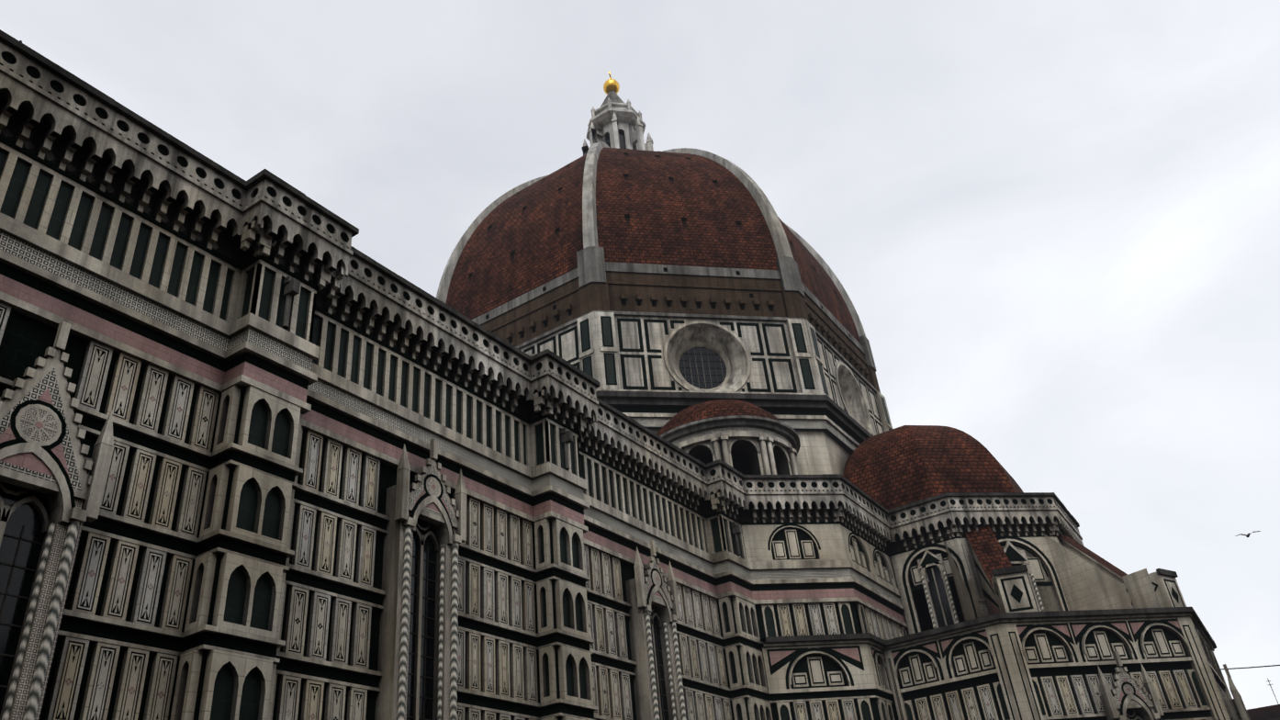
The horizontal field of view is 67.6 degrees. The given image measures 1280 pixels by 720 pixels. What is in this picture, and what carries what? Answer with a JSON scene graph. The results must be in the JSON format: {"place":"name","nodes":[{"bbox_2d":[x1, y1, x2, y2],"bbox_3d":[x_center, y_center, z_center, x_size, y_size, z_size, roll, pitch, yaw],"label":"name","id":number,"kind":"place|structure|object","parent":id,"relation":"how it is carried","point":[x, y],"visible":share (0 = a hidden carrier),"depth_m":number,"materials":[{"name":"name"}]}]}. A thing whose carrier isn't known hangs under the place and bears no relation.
{"place":"outdoors","nodes":[
{"label":"outdoors","id":0,"kind":"place"},
{"bbox_2d":[0,29,908,719],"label":"cathedral nave","id":1,"kind":"structure","parent":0,"point":[272,446],"depth_m":39.62,"materials":[{"name":"white stone"}]},
{"bbox_2d":[0,0,1279,709],"label":"sky","id":2,"kind":"structure","parent":0,"point":[1050,229],"materials":[{"name":"white"}]},
{"bbox_2d":[883,492,1250,719],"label":"apse","id":3,"kind":"structure","parent":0,"point":[1023,605],"depth_m":68.18,"materials":[{"name":"white stone"}]},
{"bbox_2d":[842,425,1022,509],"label":"small dome","id":4,"kind":"structure","parent":3,"relation":"on","point":[899,466],"depth_m":85.17,"materials":[{"name":"red tile"}]},
{"bbox_2d":[1235,530,1260,537],"bbox_3d":[32.972,9.464,51.778,1.227,0.210,0.618,-23,-35,26],"label":"gull","id":5,"kind":"object","parent":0,"point":[1248,535],"visible":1,"depth_m":51.80,"materials":[{"name":"grey"}]},
{"label":"piazza ground","id":6,"kind":"structure","parent":0,"visible":0},
{"bbox_2d":[436,89,892,475],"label":"dome","id":7,"kind":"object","parent":6,"relation":"on","point":[643,344],"visible":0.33,"depth_m":93.20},
{"bbox_2d":[603,71,619,94],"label":"golden ball","id":8,"kind":"object","parent":7,"relation":"on","point":[610,84],"visible":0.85,"depth_m":143.46,"materials":[{"name":"gold metal"}]},
{"bbox_2d":[445,147,860,429],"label":"dome roof tiles","id":9,"kind":"object","parent":7,"relation":"on","point":[656,231],"visible":0.38,"depth_m":102.35,"materials":[{"name":"red tile"}]},
{"bbox_2d":[656,399,800,474],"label":"exedra","id":10,"kind":"object","parent":7,"relation":"attached to","point":[752,439],"visible":0.54,"depth_m":80.40,"materials":[{"name":"white stone"}]},
{"bbox_2d":[1246,678,1279,719],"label":"piazza houses","id":11,"kind":"structure","parent":6,"relation":"on","point":[1269,712],"depth_m":132.97,"materials":[{"name":"paint"}]},
{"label":"row of piazza houses","id":12,"kind":"object","parent":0,"visible":0},
{"bbox_2d":[1220,664,1279,669],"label":"street cable","id":13,"kind":"object","parent":12,"relation":"attached to","point":[1251,667],"visible":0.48,"depth_m":89.75,"materials":[{"name":"black"}]}
]}

